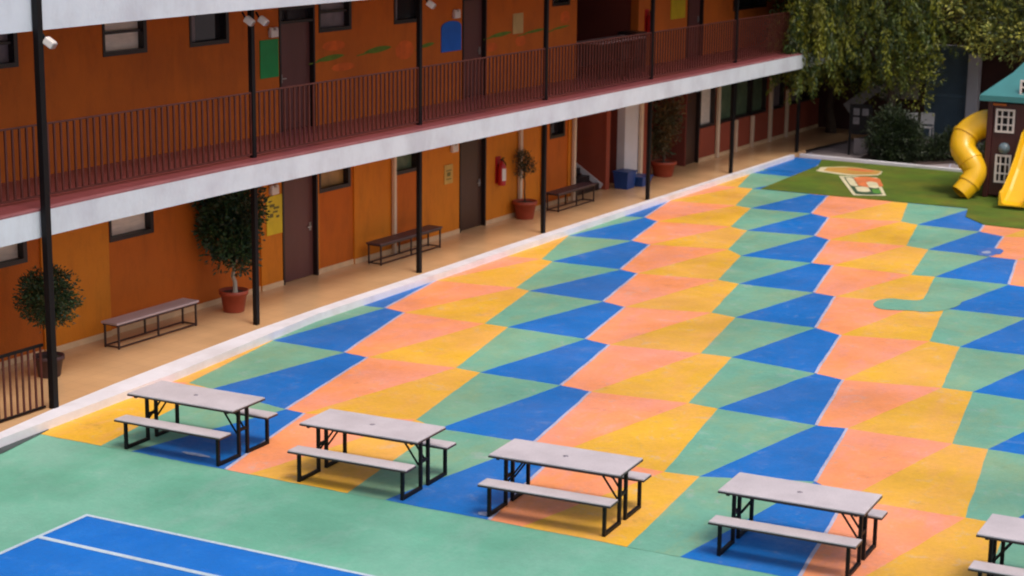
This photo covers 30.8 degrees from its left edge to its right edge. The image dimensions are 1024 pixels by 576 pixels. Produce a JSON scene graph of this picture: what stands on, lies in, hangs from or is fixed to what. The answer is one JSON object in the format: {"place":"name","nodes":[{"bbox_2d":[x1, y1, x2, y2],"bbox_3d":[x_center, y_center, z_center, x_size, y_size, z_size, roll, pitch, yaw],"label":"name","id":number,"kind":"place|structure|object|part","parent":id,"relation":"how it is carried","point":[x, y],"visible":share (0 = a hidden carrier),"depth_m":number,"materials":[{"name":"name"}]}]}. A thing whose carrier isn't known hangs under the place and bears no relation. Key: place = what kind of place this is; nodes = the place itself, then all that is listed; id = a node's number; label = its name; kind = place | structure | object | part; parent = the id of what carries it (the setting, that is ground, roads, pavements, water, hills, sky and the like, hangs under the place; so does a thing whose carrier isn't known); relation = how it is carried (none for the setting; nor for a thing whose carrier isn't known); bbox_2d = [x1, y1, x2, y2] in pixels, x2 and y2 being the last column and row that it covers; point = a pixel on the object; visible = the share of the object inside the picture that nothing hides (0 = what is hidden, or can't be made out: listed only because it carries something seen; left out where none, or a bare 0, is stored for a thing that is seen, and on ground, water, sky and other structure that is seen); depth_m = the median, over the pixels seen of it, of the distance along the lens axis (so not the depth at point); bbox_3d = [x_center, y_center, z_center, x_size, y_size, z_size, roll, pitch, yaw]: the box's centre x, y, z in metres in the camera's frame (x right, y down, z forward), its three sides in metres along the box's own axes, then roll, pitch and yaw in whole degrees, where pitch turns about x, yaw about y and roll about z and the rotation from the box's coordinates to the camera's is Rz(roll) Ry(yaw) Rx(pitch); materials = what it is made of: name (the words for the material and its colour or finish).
{"place":"outdoors","nodes":[
{"label":"outdoors","id":0,"kind":"place"},
{"bbox_2d":[0,434,778,575],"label":"courtyard floor","id":1,"kind":"structure","parent":0,"point":[47,483],"depth_m":23.39,"materials":[{"name":"green paint"}]},
{"bbox_2d":[0,429,48,453],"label":"gutter","id":2,"kind":"object","parent":1,"relation":"on","point":[9,446],"visible":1,"depth_m":26.34,"materials":[{"name":"grey concrete"}]},
{"bbox_2d":[0,516,363,575],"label":"sport court","id":3,"kind":"object","parent":1,"relation":"on","point":[38,557],"visible":1,"depth_m":22.08,"materials":[{"name":"blue paint"}]},
{"bbox_2d":[0,514,373,575],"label":"court lines","id":4,"kind":"object","parent":3,"relation":"on","point":[40,536],"visible":1,"depth_m":22.35,"materials":[{"name":"white paint"}]},
{"bbox_2d":[0,127,872,431],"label":"walkway","id":5,"kind":"structure","parent":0,"point":[92,367],"depth_m":35.77,"materials":[{"name":"beige tile"}]},
{"bbox_2d":[0,343,45,422],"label":"metal fence","id":6,"kind":"object","parent":5,"relation":"on","point":[15,353],"visible":1,"depth_m":27.19,"materials":[{"name":"black metal"}]},
{"bbox_2d":[12,263,86,378],"bbox_3d":[-7.284,0.496,29.254,1.145,1.840,1.127,7,14,27],"label":"potted tree","id":7,"kind":"object","parent":5,"relation":"on","point":[64,300],"visible":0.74,"depth_m":29.06,"materials":[{"name":"green plant"}]},
{"bbox_2d":[101,298,198,349],"bbox_3d":[-6.195,0.607,31.990,0.360,0.455,2.100,8,15,30],"label":"bench","id":8,"kind":"object","parent":5,"relation":"on","point":[118,322],"visible":1,"depth_m":31.88,"materials":[{"name":"metal"}]},
{"bbox_2d":[191,186,273,312],"bbox_3d":[-5.089,-0.884,33.678,1.796,2.654,1.392,7,14,27],"label":"potted tree","id":9,"kind":"object","parent":5,"relation":"on","point":[226,222],"visible":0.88,"depth_m":33.41,"materials":[{"name":"green plant"}]},
{"bbox_2d":[366,225,442,265],"bbox_3d":[-2.235,-0.903,38.955,0.360,0.455,2.350,8,15,30],"label":"bench","id":10,"kind":"object","parent":5,"relation":"on","point":[398,237],"visible":1,"depth_m":38.77,"materials":[{"name":"metal"}]},
{"bbox_2d":[512,148,537,219],"bbox_3d":[0.302,-2.457,43.180,0.647,1.705,0.591,7,14,27],"label":"potted tree","id":11,"kind":"object","parent":5,"relation":"on","point":[524,208],"visible":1,"depth_m":43.11,"materials":[{"name":"green plant"}]},
{"bbox_2d":[546,182,595,211],"bbox_3d":[1.425,-2.201,44.958,0.360,0.455,1.900,8,15,30],"label":"bench","id":12,"kind":"object","parent":5,"relation":"on","point":[582,186],"visible":0.97,"depth_m":44.88,"materials":[{"name":"metal"}]},
{"bbox_2d":[612,168,637,189],"bbox_3d":[2.886,-2.786,47.656,0.460,0.455,0.540,8,15,30],"label":"storage bin","id":13,"kind":"object","parent":5,"relation":"on","point":[624,178],"visible":1,"depth_m":47.49,"materials":[{"name":"blue plastic"}]},
{"bbox_2d":[634,173,652,186],"bbox_3d":[3.325,-2.786,48.139,0.440,0.255,0.590,8,15,30],"label":"storage bin","id":14,"kind":"object","parent":5,"relation":"on","point":[640,180],"visible":0.71,"depth_m":47.93,"materials":[{"name":"blue plastic"}]},
{"bbox_2d":[651,95,691,176],"bbox_3d":[3.954,-4.164,49.465,1.417,2.380,1.307,-3,13,-17],"label":"potted tree","id":15,"kind":"object","parent":5,"relation":"on","point":[664,118],"visible":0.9,"depth_m":49.31,"materials":[{"name":"green plant"}]},
{"bbox_2d":[41,164,1023,575],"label":"courtyard pavement","id":16,"kind":"structure","parent":0,"point":[701,380],"depth_m":29.98,"materials":[{"name":"paint"}]},
{"bbox_2d":[114,380,277,466],"bbox_3d":[-4.449,1.873,26.259,1.810,0.754,1.390,7,14,26],"label":"picnic table","id":17,"kind":"object","parent":16,"relation":"on","point":[224,402],"visible":1,"depth_m":26.04,"materials":[{"name":"grey plastic"}]},
{"bbox_2d":[183,451,208,456],"bbox_3d":[-4.411,2.321,25.966,0.520,0.001,0.107,7,14,27],"label":"paint patch","id":18,"kind":"object","parent":16,"relation":"on","point":[195,454],"visible":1,"depth_m":25.96,"materials":[{"name":"white paint"}]},
{"bbox_2d":[287,409,455,500],"bbox_3d":[-1.870,2.193,24.971,1.810,0.754,1.390,7,14,25],"label":"picnic table","id":19,"kind":"object","parent":16,"relation":"on","point":[418,435],"visible":1,"depth_m":24.74,"materials":[{"name":"grey plastic"}]},
{"bbox_2d":[0,154,794,447],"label":"kerb","id":20,"kind":"structure","parent":16,"relation":"on","point":[118,392],"depth_m":32.84,"materials":[{"name":"white paint"}]},
{"bbox_2d":[477,439,650,536],"bbox_3d":[0.678,2.502,23.732,1.810,0.754,1.390,7,14,25],"label":"picnic table","id":21,"kind":"object","parent":16,"relation":"on","point":[527,453],"visible":1,"depth_m":23.51,"materials":[{"name":"grey plastic"}]},
{"bbox_2d":[225,152,1016,575],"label":"pavement lines","id":22,"kind":"object","parent":16,"relation":"on","point":[813,552],"visible":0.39,"depth_m":30.36,"materials":[{"name":"white paint"}]},
{"bbox_2d":[766,157,820,171],"bbox_3d":[7.881,-3.510,52.706,1.407,0.001,2.605,7,14,27],"label":"paint patch","id":23,"kind":"object","parent":16,"relation":"on","point":[796,164],"visible":0.6,"depth_m":52.48,"materials":[{"name":"blue paint"}]},
{"bbox_2d":[708,472,887,575],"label":"picnic table","id":24,"kind":"object","parent":16,"relation":"on","point":[842,501],"visible":1,"depth_m":22.23,"materials":[{"name":"grey plastic"}]},
{"bbox_2d":[761,160,1023,228],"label":"turf","id":25,"kind":"structure","parent":16,"relation":"on","point":[917,185],"depth_m":48.54,"materials":[{"name":"green plant"}]},
{"bbox_2d":[816,167,885,195],"bbox_3d":[9.449,-2.888,49.899,1.822,0.020,4.824,0,13,-4],"label":"turf emblem","id":26,"kind":"object","parent":25,"relation":"on","point":[863,185],"visible":1,"depth_m":49.91,"materials":[{"name":"paint"}]},
{"bbox_2d":[950,63,1023,207],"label":"play tower","id":27,"kind":"structure","parent":25,"relation":"on","point":[998,125],"depth_m":47.13,"materials":[{"name":"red plastic"}]},
{"bbox_2d":[993,154,1011,182],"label":"window","id":28,"kind":"structure","parent":27,"relation":"in","point":[1002,167],"depth_m":47.30,"materials":[{"name":"white plastic"}]},
{"bbox_2d":[998,143,1009,153],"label":"bubble window","id":29,"kind":"structure","parent":27,"relation":"in","point":[1003,148],"depth_m":47.10,"materials":[{"name":"plastic"}]},
{"bbox_2d":[995,108,1015,133],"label":"window","id":30,"kind":"structure","parent":27,"relation":"in","point":[1005,118],"depth_m":47.03,"materials":[{"name":"white plastic"}]},
{"bbox_2d":[1019,80,1023,94],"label":"window","id":31,"kind":"structure","parent":27,"relation":"in","point":[1021,81],"depth_m":46.55,"materials":[{"name":"white plastic"}]},
{"bbox_2d":[874,279,962,311],"bbox_3d":[8.287,0.176,36.256,1.350,0.001,3.339,12,17,41],"label":"paint patch","id":32,"kind":"object","parent":16,"relation":"on","point":[944,295],"visible":1,"depth_m":35.87,"materials":[{"name":"green paint"}]},
{"bbox_2d":[976,247,1002,255],"bbox_3d":[10.444,-0.794,40.709,0.539,0.001,1.062,7,14,27],"label":"paint patch","id":33,"kind":"object","parent":16,"relation":"on","point":[994,251],"visible":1,"depth_m":40.73,"materials":[{"name":"blue paint"}]},
{"bbox_2d":[968,514,1023,575],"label":"picnic table","id":34,"kind":"object","parent":16,"relation":"on","point":[995,528],"visible":1,"depth_m":21.09,"materials":[{"name":"grey laminate"}]},
{"bbox_2d":[576,35,644,78],"bbox_3d":[2.458,-5.746,46.240,0.700,0.880,2.500,8,15,30],"label":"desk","id":35,"kind":"object","parent":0,"point":[602,51],"visible":0.27,"depth_m":46.08,"materials":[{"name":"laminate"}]},
{"bbox_2d":[798,135,984,167],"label":"path","id":36,"kind":"structure","parent":0,"point":[839,149],"depth_m":55.26,"materials":[{"name":"grey concrete"}]},
{"bbox_2d":[848,104,872,155],"bbox_3d":[10.171,-4.615,54.363,0.660,1.500,0.060,6,14,21],"label":"playhouse","id":37,"kind":"object","parent":36,"relation":"on","point":[859,115],"visible":0.93,"depth_m":54.32,"materials":[{"name":"black paint"}]},
{"bbox_2d":[804,1,935,132],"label":"dark tree","id":38,"kind":"object","parent":36,"relation":"on","point":[830,120],"visible":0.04,"depth_m":58.05,"materials":[{"name":"green plant"}]},
{"bbox_2d":[799,153,962,171],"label":"kerb","id":39,"kind":"structure","parent":36,"relation":"on","point":[876,162],"depth_m":52.84,"materials":[{"name":"white paint"}]},
{"bbox_2d":[859,153,955,164],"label":"soil","id":40,"kind":"structure","parent":36,"relation":"on","point":[950,160],"depth_m":53.54,"materials":[{"name":"brown soil"}]},
{"bbox_2d":[758,0,959,123],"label":"weeping tree","id":41,"kind":"object","parent":40,"relation":"on","point":[875,35],"visible":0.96,"depth_m":52.87,"materials":[{"name":"green plant"}]},
{"bbox_2d":[860,98,926,163],"bbox_3d":[10.922,-4.425,53.276,1.970,1.988,1.452,7,14,27],"label":"bush","id":42,"kind":"object","parent":40,"relation":"on","point":[897,137],"visible":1,"depth_m":53.02,"materials":[{"name":"green plant"}]},
{"bbox_2d":[893,124,978,162],"bbox_3d":[12.149,-4.144,53.634,2.716,1.320,1.410,-1,13,-9],"label":"bush","id":43,"kind":"object","parent":40,"relation":"on","point":[938,148],"visible":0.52,"depth_m":53.48,"materials":[{"name":"green plant"}]},
{"bbox_2d":[816,0,1023,142],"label":"building","id":44,"kind":"structure","parent":36,"relation":"on","point":[956,97],"depth_m":57.50,"materials":[{"name":"blue paint"}]},
{"bbox_2d":[956,140,985,164],"bbox_3d":[13.317,-3.543,51.653,1.876,1.058,1.220,7,14,27],"label":"bush","id":45,"kind":"object","parent":36,"relation":"on","point":[981,151],"visible":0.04,"depth_m":51.63,"materials":[{"name":"green plant"}]},
{"bbox_2d":[919,0,1023,68],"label":"broad tree","id":46,"kind":"object","parent":36,"relation":"on","point":[1002,21],"visible":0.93,"depth_m":52.71,"materials":[{"name":"green plant"}]},
{"bbox_2d":[919,112,934,139],"bbox_3d":[12.195,-4.727,54.865,0.410,0.843,0.450,6,14,23],"label":"chair","id":47,"kind":"object","parent":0,"point":[929,117],"visible":0.67,"depth_m":54.96,"materials":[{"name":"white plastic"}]},
{"label":"ground","id":48,"kind":"structure","parent":0,"visible":0},
{"bbox_2d":[0,0,858,408],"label":"school building","id":49,"kind":"structure","parent":48,"relation":"on","point":[132,132],"depth_m":35.73,"materials":[{"name":"orange paint"}]},
{"bbox_2d":[0,33,18,68],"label":"window","id":50,"kind":"structure","parent":49,"relation":"in","point":[9,58],"depth_m":29.24,"materials":[{"name":"grey glass"}]},
{"bbox_2d":[0,241,27,268],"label":"window","id":51,"kind":"structure","parent":49,"relation":"in","point":[15,254],"depth_m":29.95,"materials":[{"name":"beige glass"}]},
{"bbox_2d":[43,33,56,48],"bbox_3d":[-6.618,-3.535,26.570,0.239,0.241,0.130,4,13,13],"label":"floodlight","id":52,"kind":"object","parent":49,"relation":"attached to","point":[49,42],"visible":1,"depth_m":26.52,"materials":[{"name":"white plastic"}]},
{"bbox_2d":[102,20,147,56],"bbox_3d":[-6.590,-4.269,31.417,0.165,0.650,1.090,8,15,30],"label":"window","id":53,"kind":"structure","parent":49,"relation":"in","point":[121,38],"depth_m":31.52,"materials":[{"name":"beige glass"}]},
{"bbox_2d":[109,211,153,242],"bbox_3d":[-6.635,-1.214,32.170,0.165,0.680,1.120,8,15,30],"label":"window","id":54,"kind":"structure","parent":49,"relation":"in","point":[139,224],"depth_m":32.29,"materials":[{"name":"beige glass"}]},
{"bbox_2d":[189,12,228,46],"bbox_3d":[-5.470,-4.671,33.279,0.165,0.650,1.090,8,15,30],"label":"window","id":55,"kind":"structure","parent":49,"relation":"in","point":[204,29],"depth_m":33.40,"materials":[{"name":"black glass"}]},
{"bbox_2d":[241,12,255,25],"bbox_3d":[-4.471,-4.558,31.537,0.239,0.241,0.130,4,13,13],"label":"floodlight","id":56,"kind":"object","parent":49,"relation":"attached to","point":[249,20],"visible":1,"depth_m":31.49,"materials":[{"name":"white plastic"}]},
{"bbox_2d":[255,12,268,25],"bbox_3d":[-4.279,-4.608,31.862,0.239,0.241,0.130,4,13,13],"label":"floodlight","id":57,"kind":"object","parent":49,"relation":"attached to","point":[263,20],"visible":1,"depth_m":31.81,"materials":[{"name":"white plastic"}]},
{"bbox_2d":[259,39,278,78],"bbox_3d":[-4.543,-4.290,34.833,0.017,0.710,0.550,8,15,30],"label":"poster","id":58,"kind":"object","parent":49,"relation":"attached to","point":[269,59],"visible":1,"depth_m":34.82,"materials":[{"name":"green paper"}]},
{"bbox_2d":[268,27,278,37],"bbox_3d":[-4.456,-4.781,34.787,0.100,0.190,0.238,8,15,29],"label":"wall lamp","id":59,"kind":"object","parent":49,"relation":"attached to","point":[273,32],"visible":1,"depth_m":34.73,"materials":[{"name":"white plastic"}]},
{"bbox_2d":[269,184,278,194],"bbox_3d":[-4.522,-1.872,35.385,0.100,0.190,0.238,8,15,30],"label":"wall lamp","id":60,"kind":"object","parent":49,"relation":"attached to","point":[274,189],"visible":1,"depth_m":35.33,"materials":[{"name":"white plastic"}]},
{"bbox_2d":[266,194,282,235],"bbox_3d":[-4.539,-1.396,35.546,0.021,0.750,0.480,8,15,30],"label":"poster","id":61,"kind":"object","parent":49,"relation":"attached to","point":[274,221],"visible":0.94,"depth_m":35.54,"materials":[{"name":"yellow paper"}]},
{"bbox_2d":[281,22,309,129],"bbox_3d":[-4.179,-4.069,35.698,0.085,2.030,1.020,8,15,30],"label":"door","id":62,"kind":"structure","parent":49,"relation":"in","point":[295,53],"depth_m":35.72,"materials":[{"name":"wood"}]},
{"bbox_2d":[284,175,312,281],"bbox_3d":[-4.204,-1.183,36.380,0.085,2.060,1.040,8,15,30],"label":"door","id":63,"kind":"structure","parent":49,"relation":"in","point":[298,208],"depth_m":36.43,"materials":[{"name":"wood"}]},
{"bbox_2d":[319,167,350,193],"bbox_3d":[-3.599,-2.305,37.210,0.165,0.680,1.070,8,15,30],"label":"window","id":64,"kind":"structure","parent":49,"relation":"in","point":[340,178],"depth_m":37.36,"materials":[{"name":"brown glass"}]},
{"bbox_2d":[318,1,351,32],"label":"window","id":65,"kind":"structure","parent":49,"relation":"in","point":[337,16],"depth_m":36.64,"materials":[{"name":"grey glass"}]},
{"bbox_2d":[394,0,415,24],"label":"window","id":66,"kind":"structure","parent":49,"relation":"in","point":[404,10],"depth_m":38.72,"materials":[{"name":"black glass"}]},
{"bbox_2d":[397,153,415,174],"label":"window","id":67,"kind":"structure","parent":49,"relation":"in","point":[405,163],"depth_m":39.55,"materials":[{"name":"glass"}]},
{"bbox_2d":[426,0,435,8],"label":"floodlight","id":68,"kind":"object","parent":49,"relation":"attached to","point":[430,4],"visible":1,"depth_m":36.19,"materials":[{"name":"white plastic"}]},
{"bbox_2d":[444,164,452,184],"bbox_3d":[-1.391,-2.493,40.785,0.021,0.420,0.340,8,15,30],"label":"poster","id":69,"kind":"object","parent":49,"relation":"attached to","point":[448,174],"visible":1,"depth_m":40.77,"materials":[{"name":"yellow paper"}]},
{"bbox_2d":[441,21,461,52],"bbox_3d":[-1.310,-5.441,40.206,0.017,0.648,0.800,8,15,30],"label":"poster","id":70,"kind":"object","parent":49,"relation":"attached to","point":[451,35],"visible":1,"depth_m":40.18,"materials":[{"name":"blue paper"}]},
{"bbox_2d":[450,144,458,152],"bbox_3d":[-1.256,-3.075,40.804,0.100,0.190,0.238,8,15,30],"label":"wall lamp","id":71,"kind":"object","parent":49,"relation":"attached to","point":[454,148],"visible":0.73,"depth_m":40.74,"materials":[{"name":"white plastic"}]},
{"bbox_2d":[452,9,460,18],"bbox_3d":[-1.196,-5.923,40.211,0.100,0.190,0.238,8,15,29],"label":"wall lamp","id":72,"kind":"object","parent":49,"relation":"attached to","point":[456,13],"visible":1,"depth_m":40.15,"materials":[{"name":"white plastic"}]},
{"bbox_2d":[461,138,481,230],"bbox_3d":[-0.949,-2.330,41.775,0.085,2.020,1.020,8,15,30],"label":"door","id":73,"kind":"structure","parent":49,"relation":"in","point":[471,151],"depth_m":41.84,"materials":[{"name":"brown wood"}]},
{"bbox_2d":[464,0,481,96],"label":"door","id":74,"kind":"structure","parent":49,"relation":"in","point":[472,8],"depth_m":41.16,"materials":[{"name":"wood"}]},
{"bbox_2d":[495,156,505,185],"bbox_3d":[-0.231,-2.674,42.573,0.212,0.660,0.253,8,15,30],"label":"fire extinguisher","id":75,"kind":"object","parent":49,"relation":"attached to","point":[500,172],"visible":1,"depth_m":42.51,"materials":[{"name":"red metal"}]},
{"bbox_2d":[512,13,522,33],"bbox_3d":[0.136,-6.054,42.586,0.017,0.460,0.460,8,15,30],"label":"poster","id":76,"kind":"object","parent":49,"relation":"attached to","point":[517,26],"visible":1,"depth_m":42.56,"materials":[{"name":"beige paper"}]},
{"bbox_2d":[550,120,564,138],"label":"window","id":77,"kind":"structure","parent":49,"relation":"in","point":[557,129],"depth_m":45.10,"materials":[{"name":"black glass"}]},
{"bbox_2d":[552,0,569,6],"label":"window","id":78,"kind":"structure","parent":49,"relation":"in","point":[554,2],"depth_m":44.27,"materials":[{"name":"black glass"}]},
{"bbox_2d":[618,30,646,68],"bbox_3d":[3.074,-6.099,47.574,0.562,0.900,0.600,8,15,30],"label":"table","id":79,"kind":"object","parent":49,"relation":"on","point":[628,32],"visible":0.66,"depth_m":47.33,"materials":[{"name":"black paint"}]},
{"bbox_3d":[3.311,-6.065,47.438,0.011,0.800,0.560,8,15,30],"label":"door","id":80,"kind":"part","parent":79,"relation":"part of","materials":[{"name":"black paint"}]},
{"bbox_2d":[644,9,649,34],"bbox_3d":[3.587,-6.882,48.219,0.212,0.660,0.253,8,15,30],"label":"fire extinguisher","id":81,"kind":"object","parent":49,"relation":"attached to","point":[647,22],"visible":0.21,"depth_m":48.17,"materials":[{"name":"red metal"}]},
{"bbox_2d":[670,0,685,19],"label":"poster","id":82,"kind":"object","parent":49,"relation":"attached to","point":[677,9],"visible":1,"depth_m":49.73,"materials":[{"name":"yellow paper"}]},
{"bbox_2d":[686,91,696,164],"bbox_3d":[4.891,-4.663,51.515,0.080,2.480,0.740,8,15,30],"label":"door","id":83,"kind":"structure","parent":49,"relation":"in","point":[691,107],"depth_m":51.63,"materials":[{"name":"brown wood"}]},
{"bbox_2d":[688,0,699,56],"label":"door","id":84,"kind":"structure","parent":49,"relation":"in","point":[694,5],"depth_m":50.94,"materials":[{"name":"wood"}]},
{"bbox_2d":[700,87,715,128],"bbox_3d":[5.426,-5.240,52.203,0.165,1.440,1.030,8,15,30],"label":"window","id":85,"kind":"structure","parent":49,"relation":"in","point":[708,96],"depth_m":52.48,"materials":[{"name":"beige glass"}]},
{"bbox_2d":[720,83,736,122],"bbox_3d":[6.108,-5.485,53.336,0.165,1.440,1.180,8,15,30],"label":"window","id":86,"kind":"structure","parent":49,"relation":"in","point":[726,92],"depth_m":53.55,"materials":[{"name":"green glass"}]},
{"bbox_2d":[735,79,752,119],"bbox_3d":[6.706,-5.700,54.329,0.165,1.440,1.180,8,15,30],"label":"window","id":87,"kind":"structure","parent":49,"relation":"in","point":[744,88],"depth_m":54.62,"materials":[{"name":"green glass"}]},
{"bbox_2d":[733,0,766,10],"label":"window","id":88,"kind":"structure","parent":49,"relation":"in","point":[743,4],"depth_m":54.10,"materials":[{"name":"black glass"}]},
{"bbox_2d":[751,76,767,114],"bbox_3d":[7.284,-5.908,55.290,0.165,1.440,1.100,8,15,30],"label":"window","id":89,"kind":"structure","parent":49,"relation":"in","point":[759,98],"depth_m":55.58,"materials":[{"name":"glass"}]},
{"bbox_2d":[773,72,784,109],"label":"window","id":90,"kind":"structure","parent":49,"relation":"in","point":[778,97],"depth_m":56.84,"materials":[{"name":"black glass"}]},
{"bbox_2d":[788,73,804,104],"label":"window","id":91,"kind":"structure","parent":49,"relation":"in","point":[793,99],"depth_m":57.99,"materials":[{"name":"glass"}]},
{"bbox_2d":[804,73,819,101],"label":"window","id":92,"kind":"structure","parent":49,"relation":"in","point":[806,97],"depth_m":58.89,"materials":[{"name":"black glass"}]}
]}

